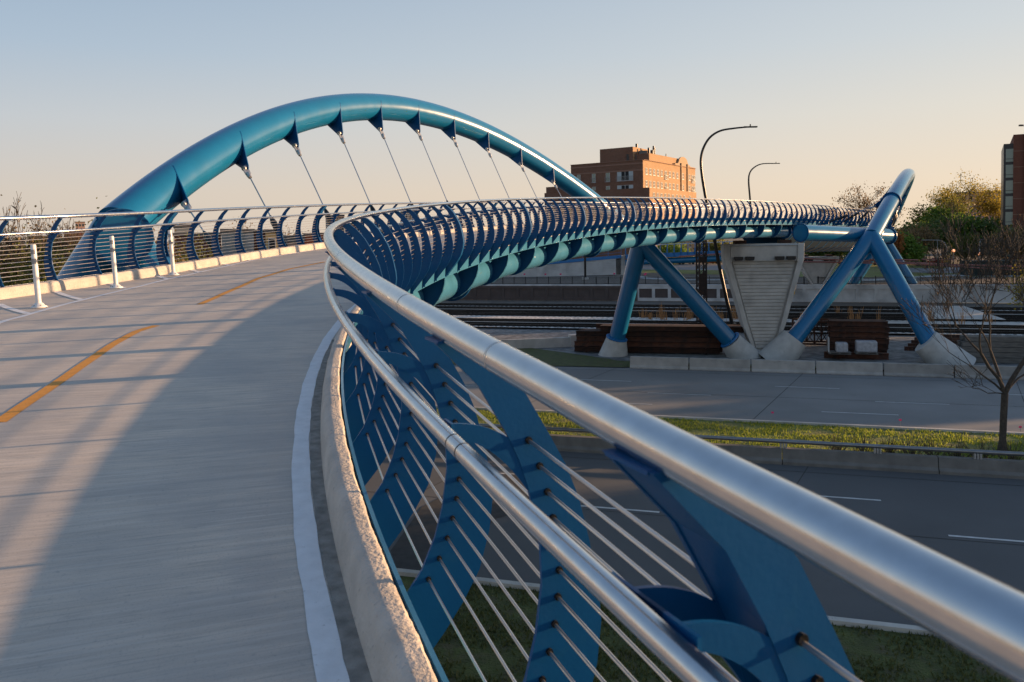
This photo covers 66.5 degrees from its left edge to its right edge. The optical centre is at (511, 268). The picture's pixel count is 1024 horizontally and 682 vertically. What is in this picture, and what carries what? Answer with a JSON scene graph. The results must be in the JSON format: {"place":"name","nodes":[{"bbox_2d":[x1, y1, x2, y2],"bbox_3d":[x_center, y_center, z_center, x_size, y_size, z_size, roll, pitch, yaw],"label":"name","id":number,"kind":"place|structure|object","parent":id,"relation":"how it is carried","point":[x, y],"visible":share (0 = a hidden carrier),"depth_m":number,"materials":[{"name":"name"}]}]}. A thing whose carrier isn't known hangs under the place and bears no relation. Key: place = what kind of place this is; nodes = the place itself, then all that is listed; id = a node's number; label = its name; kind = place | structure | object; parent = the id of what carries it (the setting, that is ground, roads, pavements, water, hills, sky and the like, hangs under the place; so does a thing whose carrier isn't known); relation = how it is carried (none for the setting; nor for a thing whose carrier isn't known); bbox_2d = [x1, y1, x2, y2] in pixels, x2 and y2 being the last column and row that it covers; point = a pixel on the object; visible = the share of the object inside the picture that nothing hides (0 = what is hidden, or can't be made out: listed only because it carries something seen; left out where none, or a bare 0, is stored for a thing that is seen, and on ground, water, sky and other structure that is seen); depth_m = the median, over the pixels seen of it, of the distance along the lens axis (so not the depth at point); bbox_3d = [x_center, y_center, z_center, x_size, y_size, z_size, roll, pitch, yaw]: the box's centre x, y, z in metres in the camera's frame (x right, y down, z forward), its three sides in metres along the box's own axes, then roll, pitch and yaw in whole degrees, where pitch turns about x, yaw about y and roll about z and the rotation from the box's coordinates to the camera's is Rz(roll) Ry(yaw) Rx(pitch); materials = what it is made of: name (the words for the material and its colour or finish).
{"place":"outdoors","nodes":[
{"label":"outdoors","id":0,"kind":"place"},
{"bbox_2d":[20,238,997,282],"bbox_3d":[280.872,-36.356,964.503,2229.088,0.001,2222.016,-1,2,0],"label":"ground","id":1,"kind":"structure","parent":0,"point":[576,279],"depth_m":129.97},
{"bbox_2d":[505,249,624,276],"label":"ramp wall","id":2,"kind":"structure","parent":1,"relation":"on","point":[608,265],"depth_m":140.13,"materials":[{"name":"grey paint"}]},
{"bbox_2d":[625,241,732,265],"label":"footbridge","id":3,"kind":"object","parent":2,"relation":"attached to","point":[675,258],"visible":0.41,"depth_m":137.60,"materials":[{"name":"concrete"}]},
{"bbox_2d":[544,144,696,258],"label":"apartment block","id":4,"kind":"structure","parent":1,"relation":"on","point":[635,171],"depth_m":196.18,"materials":[{"name":"orange brick"}]},
{"bbox_2d":[616,171,633,181],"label":"window","id":5,"kind":"structure","parent":4,"relation":"in","point":[628,175],"depth_m":191.73,"materials":[{"name":"grey"}]},
{"bbox_2d":[801,254,838,284],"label":"bridge pier","id":6,"kind":"structure","parent":1,"relation":"on","point":[811,272],"depth_m":103.62,"materials":[{"name":"concrete"}]},
{"bbox_2d":[908,214,970,251],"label":"leafy tree","id":7,"kind":"object","parent":1,"relation":"on","point":[943,221],"visible":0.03,"depth_m":156.20,"materials":[{"name":"green plant"}]},
{"bbox_2d":[906,187,974,252],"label":"leafy tree","id":8,"kind":"object","parent":1,"relation":"on","point":[947,206],"visible":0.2,"depth_m":176.93,"materials":[{"name":"green plant"}]},
{"bbox_2d":[915,204,968,257],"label":"leafy tree","id":9,"kind":"object","parent":1,"relation":"on","point":[935,211],"visible":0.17,"depth_m":174.11,"materials":[{"name":"green plant"}]},
{"bbox_2d":[921,171,998,214],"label":"leafy tree","id":10,"kind":"object","parent":1,"relation":"on","point":[943,191],"visible":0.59,"depth_m":185.62,"materials":[{"name":"green plant"}]},
{"bbox_2d":[951,214,1001,258],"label":"leafy tree","id":11,"kind":"object","parent":1,"relation":"on","point":[990,227],"visible":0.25,"depth_m":153.85,"materials":[{"name":"green plant"}]},
{"bbox_2d":[953,191,1000,221],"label":"leafy tree","id":12,"kind":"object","parent":1,"relation":"on","point":[966,198],"depth_m":225.12,"materials":[{"name":"green"}]},
{"bbox_2d":[968,179,1000,257],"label":"leafy tree","id":13,"kind":"object","parent":1,"relation":"on","point":[996,207],"visible":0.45,"depth_m":186.07,"materials":[{"name":"green plant"}]},
{"bbox_2d":[1001,134,1023,259],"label":"brick tower","id":14,"kind":"structure","parent":1,"relation":"on","point":[1012,180],"depth_m":148.83,"materials":[{"name":"red"}]},
{"bbox_2d":[0,0,1023,300],"label":"sky","id":15,"kind":"structure","parent":0,"point":[96,96],"materials":[{"name":"blue"}]},
{"bbox_2d":[625,263,723,269],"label":"parking lot","id":16,"kind":"structure","parent":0,"point":[691,266],"depth_m":169.82,"materials":[{"name":"asphalt"}]},
{"bbox_2d":[365,441,1023,625],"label":"road","id":17,"kind":"structure","parent":0,"point":[914,506],"depth_m":24.93,"materials":[{"name":"asphalt"}]},
{"bbox_2d":[391,474,528,569],"bbox_3d":[-1.540,8.177,26.132,3.630,0.001,9.206,1,3,34],"label":"asphalt patch","id":18,"kind":"object","parent":17,"relation":"on","point":[403,554],"visible":0.36,"depth_m":24.31,"materials":[{"name":"asphalt"}]},
{"bbox_2d":[367,369,1023,544],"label":"road joints","id":19,"kind":"object","parent":17,"relation":"on","point":[807,466],"visible":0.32,"depth_m":30.72,"materials":[{"name":"grey"}]},
{"bbox_2d":[396,431,1023,479],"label":"road parapet","id":20,"kind":"structure","parent":17,"relation":"on","point":[942,465],"depth_m":30.38,"materials":[{"name":"concrete"}]},
{"bbox_2d":[479,423,1023,458],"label":"guard rail","id":21,"kind":"object","parent":20,"relation":"on","point":[878,448],"visible":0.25,"depth_m":30.57,"materials":[{"name":"metal"}]},
{"bbox_2d":[396,405,1023,635],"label":"road kerbs","id":22,"kind":"structure","parent":17,"relation":"on","point":[879,625],"depth_m":21.16,"materials":[{"name":"concrete"}]},
{"bbox_2d":[465,379,1023,541],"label":"lane markings","id":23,"kind":"object","parent":17,"relation":"on","point":[820,495],"visible":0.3,"depth_m":26.92,"materials":[{"name":"paint"}]},
{"bbox_2d":[435,364,1023,431],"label":"road","id":24,"kind":"structure","parent":0,"point":[853,392],"depth_m":43.79,"materials":[{"name":"asphalt"}]},
{"bbox_2d":[0,208,88,284],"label":"bare tree","id":25,"kind":"object","parent":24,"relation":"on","point":[43,227],"visible":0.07,"depth_m":51.76,"materials":[{"name":"brown plant"}]},
{"bbox_2d":[174,227,212,262],"bbox_3d":[-23.818,2.123,56.922,5.157,10.467,5.536,-1,2,0],"label":"leafy tree","id":26,"kind":"object","parent":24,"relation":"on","point":[187,259],"visible":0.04,"depth_m":56.74,"materials":[{"name":"green plant"}]},
{"bbox_2d":[630,356,688,369],"bbox_3d":[10.189,6.478,53.880,4.038,0.800,0.600,0,2,16],"label":"road barrier","id":27,"kind":"object","parent":24,"relation":"on","point":[649,362],"visible":1,"depth_m":53.69,"materials":[{"name":"concrete"}]},
{"bbox_2d":[689,358,751,371],"bbox_3d":[14.066,6.456,52.751,4.038,0.800,0.600,0,2,16],"label":"road barrier","id":28,"kind":"object","parent":24,"relation":"on","point":[721,364],"visible":1,"depth_m":52.58,"materials":[{"name":"concrete"}]},
{"bbox_2d":[751,359,815,373],"bbox_3d":[17.943,6.435,51.621,4.038,0.800,0.600,0,2,16],"label":"road barrier","id":29,"kind":"object","parent":24,"relation":"on","point":[784,366],"visible":1,"depth_m":51.45,"materials":[{"name":"concrete"}]},
{"bbox_2d":[816,361,883,375],"bbox_3d":[21.819,6.413,50.491,4.038,0.800,0.600,0,2,16],"label":"road barrier","id":30,"kind":"object","parent":24,"relation":"on","point":[850,368],"visible":1,"depth_m":50.31,"materials":[{"name":"concrete"}]},
{"bbox_2d":[883,363,953,377],"bbox_3d":[25.696,6.392,49.361,4.038,0.800,0.600,0,2,16],"label":"road barrier","id":31,"kind":"object","parent":24,"relation":"on","point":[918,370],"visible":0.93,"depth_m":49.20,"materials":[{"name":"concrete"}]},
{"bbox_2d":[954,364,1023,379],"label":"road barrier","id":32,"kind":"object","parent":24,"relation":"on","point":[1006,372],"visible":0.6,"depth_m":48.15,"materials":[{"name":"concrete"}]},
{"bbox_2d":[440,300,1023,463],"bbox_3d":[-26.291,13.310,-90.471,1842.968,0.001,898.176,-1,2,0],"label":"ground","id":33,"kind":"structure","parent":0,"point":[708,302],"depth_m":105.00,"materials":[{"name":"concrete"}]},
{"bbox_2d":[173,232,221,262],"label":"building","id":34,"kind":"structure","parent":33,"relation":"on","point":[182,236],"depth_m":99.85,"materials":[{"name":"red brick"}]},
{"bbox_2d":[220,229,244,255],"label":"building","id":35,"kind":"structure","parent":33,"relation":"on","point":[230,240],"depth_m":95.77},
{"bbox_2d":[244,229,254,251],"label":"building","id":36,"kind":"structure","parent":33,"relation":"on","point":[248,238],"depth_m":96.91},
{"bbox_2d":[264,229,277,248],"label":"building","id":37,"kind":"structure","parent":33,"relation":"on","point":[271,241],"depth_m":94.81,"materials":[{"name":"grey"}]},
{"bbox_2d":[451,348,626,366],"bbox_3d":[0.585,6.687,61.538,17.447,0.001,10.957,0,2,12],"label":"grass wedge","id":38,"kind":"object","parent":33,"relation":"on","point":[553,358],"depth_m":58.17,"materials":[{"name":"plant"}]},
{"bbox_2d":[400,576,1013,681],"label":"grass verge","id":39,"kind":"object","parent":33,"relation":"on","point":[488,662],"depth_m":17.09,"materials":[{"name":"plant"}]},
{"bbox_2d":[700,124,757,324],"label":"street lamp","id":40,"kind":"object","parent":33,"relation":"on","point":[717,255],"visible":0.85,"depth_m":75.84,"materials":[{"name":"black metal"}]},
{"bbox_2d":[436,407,1023,459],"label":"grass median","id":41,"kind":"object","parent":33,"relation":"on","point":[816,431],"depth_m":35.40,"materials":[{"name":"plant"}]},
{"bbox_2d":[0,230,73,285],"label":"leafy tree","id":42,"kind":"object","parent":41,"relation":"on","point":[30,271],"visible":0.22,"depth_m":44.53,"materials":[{"name":"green plant"}]},
{"bbox_2d":[0,191,90,286],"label":"bare tree","id":43,"kind":"object","parent":41,"relation":"on","point":[59,242],"visible":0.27,"depth_m":47.12,"materials":[{"name":"brown plant"}]},
{"bbox_2d":[895,435,930,454],"bbox_3d":[15.741,7.235,30.838,1.658,1.414,1.064,-1,2,0],"label":"bare shrub","id":44,"kind":"object","parent":41,"relation":"on","point":[913,451],"visible":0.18,"depth_m":30.76,"materials":[{"name":"plant"}]},
{"bbox_2d":[897,203,1023,450],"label":"bare tree","id":45,"kind":"object","parent":41,"relation":"on","point":[1005,390],"visible":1,"depth_m":31.74,"materials":[{"name":"brown plant"}]},
{"bbox_2d":[992,440,1023,459],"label":"bare shrub","id":46,"kind":"object","parent":41,"relation":"on","point":[1011,457],"visible":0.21,"depth_m":29.84,"materials":[{"name":"plant"}]},
{"bbox_2d":[438,305,1023,334],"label":"ballast bed","id":47,"kind":"object","parent":33,"relation":"on","point":[562,317],"visible":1,"depth_m":85.94,"materials":[{"name":"gravel"}]},
{"bbox_2d":[695,240,706,322],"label":"lattice mast","id":48,"kind":"object","parent":47,"relation":"on","point":[702,284],"visible":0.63,"depth_m":79.74,"materials":[{"name":"metal"}]},
{"bbox_2d":[434,306,1023,313],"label":"railway track","id":49,"kind":"structure","parent":47,"relation":"on","point":[678,309],"depth_m":94.96,"materials":[{"name":"black metal"}]},
{"bbox_2d":[435,303,1023,310],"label":"railway track","id":50,"kind":"structure","parent":47,"relation":"on","point":[686,306],"depth_m":98.84,"materials":[{"name":"black metal"}]},
{"bbox_2d":[438,308,1023,314],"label":"cover board","id":51,"kind":"object","parent":47,"relation":"on","point":[691,311],"depth_m":92.51,"materials":[{"name":"grey"}]},
{"bbox_2d":[440,309,1023,317],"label":"railway track","id":52,"kind":"structure","parent":47,"relation":"on","point":[682,312],"depth_m":90.51,"materials":[{"name":"black metal"}]},
{"bbox_2d":[446,312,1023,321],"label":"railway track","id":53,"kind":"structure","parent":47,"relation":"on","point":[647,315],"depth_m":86.88,"materials":[{"name":"black metal"}]},
{"bbox_2d":[886,305,1023,324],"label":"crossing slab","id":54,"kind":"structure","parent":53,"relation":"on","point":[976,314],"depth_m":78.52,"materials":[{"name":"concrete"}]},
{"bbox_2d":[457,318,1023,328],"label":"railway track","id":55,"kind":"structure","parent":47,"relation":"on","point":[726,322],"depth_m":79.76,"materials":[{"name":"black metal"}]},
{"bbox_2d":[463,321,1023,329],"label":"cover board","id":56,"kind":"object","parent":47,"relation":"on","point":[641,323],"depth_m":78.94,"materials":[{"name":"grey"}]},
{"bbox_2d":[465,322,1023,335],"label":"railway track","id":57,"kind":"structure","parent":47,"relation":"on","point":[788,328],"depth_m":73.68,"materials":[{"name":"black metal"}]},
{"bbox_2d":[460,284,1023,302],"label":"retaining wall","id":58,"kind":"structure","parent":33,"relation":"on","point":[803,292],"depth_m":108.65,"materials":[{"name":"concrete"}]},
{"bbox_2d":[491,275,1023,283],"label":"picket fence","id":59,"kind":"object","parent":58,"relation":"on","point":[523,280],"visible":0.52,"depth_m":108.32,"materials":[{"name":"black"}]},
{"bbox_2d":[477,328,1018,371],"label":"gravel apron","id":60,"kind":"object","parent":33,"relation":"on","point":[895,350],"depth_m":61.51,"materials":[{"name":"gravel"}]},
{"bbox_2d":[57,93,760,358],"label":"steel arch","id":61,"kind":"structure","parent":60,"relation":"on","point":[173,182],"depth_m":32.93,"materials":[{"name":"blue paint"}]},
{"bbox_2d":[0,217,868,681],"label":"footbridge","id":62,"kind":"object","parent":61,"relation":"on","point":[184,497],"visible":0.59,"depth_m":4.66,"materials":[{"name":"concrete"}]},
{"bbox_2d":[30,244,47,307],"bbox_3d":[-7.377,0.112,12.105,0.230,0.980,0.230,-4,2,0],"label":"bollard","id":63,"kind":"object","parent":62,"relation":"on","point":[38,303],"visible":1,"depth_m":12.07,"materials":[{"name":"white plastic"}]},
{"bbox_2d":[109,236,122,288],"bbox_3d":[-7.466,-0.128,14.643,0.230,0.980,0.230,-4,2,0],"label":"bollard","id":64,"kind":"object","parent":62,"relation":"on","point":[113,262],"visible":1,"depth_m":14.61,"materials":[{"name":"white plastic"}]},
{"bbox_2d":[168,230,178,275],"bbox_3d":[-7.376,-0.351,16.925,0.230,0.980,0.230,-4,2,0],"label":"bollard","id":65,"kind":"object","parent":62,"relation":"on","point":[172,272],"visible":1,"depth_m":16.89,"materials":[{"name":"white plastic"}]},
{"bbox_2d":[0,201,831,287],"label":"bridge railing","id":66,"kind":"object","parent":62,"relation":"on","point":[162,249],"visible":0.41,"depth_m":18.84,"materials":[{"name":"metal"}]},
{"bbox_2d":[323,197,1023,681],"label":"bridge railing","id":67,"kind":"object","parent":62,"relation":"on","point":[747,531],"visible":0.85,"depth_m":1.79,"materials":[{"name":"metal"}]},
{"bbox_2d":[500,334,575,348],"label":"concrete sill","id":68,"kind":"structure","parent":60,"relation":"on","point":[568,341],"depth_m":64.81,"materials":[{"name":"concrete"}]},
{"bbox_2d":[574,346,719,353],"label":"steel beam","id":69,"kind":"structure","parent":60,"relation":"on","point":[654,350],"depth_m":60.67,"materials":[{"name":"metal"}]},
{"bbox_2d":[574,341,719,348],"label":"steel beam","id":70,"kind":"structure","parent":69,"relation":"on","point":[659,344],"depth_m":60.67,"materials":[{"name":"metal"}]},
{"bbox_2d":[576,336,719,342],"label":"steel beam","id":71,"kind":"structure","parent":70,"relation":"on","point":[657,339],"depth_m":60.58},
{"bbox_2d":[576,330,714,337],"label":"steel beam","id":72,"kind":"structure","parent":71,"relation":"on","point":[648,333],"depth_m":60.66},
{"bbox_2d":[600,325,743,332],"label":"steel beam","id":73,"kind":"structure","parent":72,"relation":"on","point":[734,329],"depth_m":60.36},
{"bbox_2d":[721,240,804,356],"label":"bridge pier","id":74,"kind":"structure","parent":60,"relation":"on","point":[762,278],"depth_m":58.17,"materials":[{"name":"concrete"}]},
{"bbox_2d":[792,318,828,344],"bbox_3d":[25.173,5.064,62.766,5.009,1.940,1.665,0,2,18],"label":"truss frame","id":75,"kind":"object","parent":60,"relation":"on","point":[821,341],"visible":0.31,"depth_m":63.39,"materials":[{"name":"metal"}]},
{"bbox_2d":[824,351,888,359],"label":"steel beam","id":76,"kind":"structure","parent":60,"relation":"on","point":[880,356],"depth_m":56.51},
{"bbox_2d":[827,336,850,354],"bbox_3d":[23.595,5.525,56.306,1.500,1.150,1.000,0,2,18],"label":"pallet load","id":77,"kind":"object","parent":76,"relation":"on","point":[841,348],"visible":1,"depth_m":55.91,"materials":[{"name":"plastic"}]},
{"bbox_2d":[854,340,878,354],"bbox_3d":[25.443,5.616,56.113,1.500,0.920,1.000,0,2,18],"label":"pallet load","id":78,"kind":"object","parent":76,"relation":"on","point":[866,347],"visible":1,"depth_m":55.72,"materials":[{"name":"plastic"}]},
{"bbox_2d":[829,348,886,352],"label":"steel beam","id":79,"kind":"structure","parent":60,"relation":"on","point":[878,351],"depth_m":57.88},
{"bbox_2d":[829,343,887,349],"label":"steel beam","id":80,"kind":"structure","parent":79,"relation":"on","point":[879,346],"depth_m":57.99,"materials":[{"name":"metal"}]},
{"bbox_2d":[830,337,888,343],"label":"steel beam","id":81,"kind":"structure","parent":80,"relation":"on","point":[852,340],"depth_m":58.07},
{"bbox_2d":[830,332,888,338],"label":"steel beam","id":82,"kind":"structure","parent":81,"relation":"on","point":[862,334],"depth_m":57.95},
{"bbox_2d":[830,326,889,332],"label":"steel beam","id":83,"kind":"structure","parent":82,"relation":"on","point":[844,329],"depth_m":57.86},
{"bbox_2d":[829,320,887,326],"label":"steel beam","id":84,"kind":"structure","parent":83,"relation":"on","point":[859,323],"depth_m":57.88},
{"bbox_2d":[759,168,975,365],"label":"pylon","id":85,"kind":"structure","parent":60,"relation":"on","point":[875,239],"depth_m":58.48,"materials":[{"name":"metal"}]},
{"bbox_2d":[975,357,1022,362],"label":"timber baulk","id":86,"kind":"object","parent":60,"relation":"on","point":[1002,360],"visible":0.44,"depth_m":53.65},
{"bbox_2d":[968,352,1023,357],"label":"timber baulk","id":87,"kind":"object","parent":86,"relation":"on","point":[1003,355],"visible":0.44,"depth_m":53.71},
{"bbox_2d":[959,346,1023,352],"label":"timber baulk","id":88,"kind":"object","parent":87,"relation":"on","point":[998,349],"visible":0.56,"depth_m":53.77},
{"bbox_3d":[34.797,5.198,53.647,7.000,0.330,0.400,0,2,15],"label":"timber baulk","id":89,"kind":"object","parent":88,"relation":"on","visible":0},
{"bbox_2d":[964,336,1023,341],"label":"timber baulk","id":90,"kind":"object","parent":89,"relation":"on","point":[1003,338],"visible":0.78,"depth_m":53.87,"materials":[{"name":"wood"}]},
{"bbox_2d":[622,273,1023,282],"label":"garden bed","id":91,"kind":"object","parent":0,"point":[658,275],"depth_m":114.23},
{"bbox_2d":[641,263,1023,277],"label":"lawn","id":92,"kind":"structure","parent":0,"point":[873,271],"depth_m":142.68,"materials":[{"name":"green plant"}]},
{"bbox_2d":[657,242,693,264],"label":"leafy tree","id":93,"kind":"object","parent":92,"relation":"on","point":[671,248],"visible":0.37,"depth_m":186.30,"materials":[{"name":"green plant"}]},
{"bbox_2d":[692,239,732,262],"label":"leafy tree","id":94,"kind":"object","parent":92,"relation":"on","point":[711,246],"visible":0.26,"depth_m":182.47,"materials":[{"name":"green plant"}]},
{"bbox_2d":[804,251,846,263],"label":"leafy tree","id":95,"kind":"object","parent":92,"relation":"on","point":[840,253],"visible":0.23,"depth_m":172.80,"materials":[{"name":"green plant"}]},
{"bbox_2d":[832,182,911,224],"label":"leafy tree","id":96,"kind":"object","parent":92,"relation":"on","point":[863,201],"visible":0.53,"depth_m":173.46,"materials":[{"name":"brown plant"}]},
{"bbox_2d":[893,229,908,253],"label":"leafy tree","id":97,"kind":"object","parent":92,"relation":"on","point":[899,241],"visible":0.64,"depth_m":124.84,"materials":[{"name":"brown plant"}]},
{"bbox_2d":[897,231,929,266],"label":"leafy tree","id":98,"kind":"object","parent":92,"relation":"on","point":[913,249],"visible":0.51,"depth_m":127.37,"materials":[{"name":"green plant"}]},
{"bbox_2d":[895,221,944,267],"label":"leafy tree","id":99,"kind":"object","parent":92,"relation":"on","point":[921,233],"visible":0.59,"depth_m":143.74,"materials":[{"name":"green plant"}]},
{"bbox_2d":[894,217,953,265],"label":"leafy tree","id":100,"kind":"object","parent":92,"relation":"on","point":[940,232],"visible":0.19,"depth_m":153.25,"materials":[{"name":"green plant"}]},
{"bbox_2d":[940,233,983,261],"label":"leafy tree","id":101,"kind":"object","parent":92,"relation":"on","point":[970,239],"visible":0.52,"depth_m":146.54,"materials":[{"name":"green plant"}]},
{"bbox_2d":[941,210,992,258],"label":"leafy tree","id":102,"kind":"object","parent":92,"relation":"on","point":[969,217],"visible":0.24,"depth_m":155.59,"materials":[{"name":"green plant"}]},
{"bbox_2d":[960,259,1023,275],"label":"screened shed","id":103,"kind":"structure","parent":92,"relation":"on","point":[972,269],"depth_m":118.17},
{"bbox_2d":[986,223,1022,259],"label":"leafy tree","id":104,"kind":"object","parent":92,"relation":"on","point":[1000,229],"visible":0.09,"depth_m":139.40,"materials":[{"name":"green plant"}]},
{"bbox_2d":[990,228,1023,259],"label":"leafy tree","id":105,"kind":"object","parent":92,"relation":"on","point":[1020,236],"visible":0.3,"depth_m":136.76,"materials":[{"name":"green plant"}]},
{"bbox_2d":[803,261,1023,266],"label":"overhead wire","id":106,"kind":"object","parent":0,"point":[897,263],"visible":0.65,"depth_m":90.83,"materials":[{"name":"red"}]},
{"bbox_2d":[909,268,959,272],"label":"street","id":107,"kind":"structure","parent":0,"point":[921,269],"depth_m":136.78,"materials":[{"name":"asphalt"}]},
{"bbox_2d":[998,261,1023,309],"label":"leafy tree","id":108,"kind":"object","parent":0,"point":[1019,296],"visible":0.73,"depth_m":60.33,"materials":[{"name":"green plant"}]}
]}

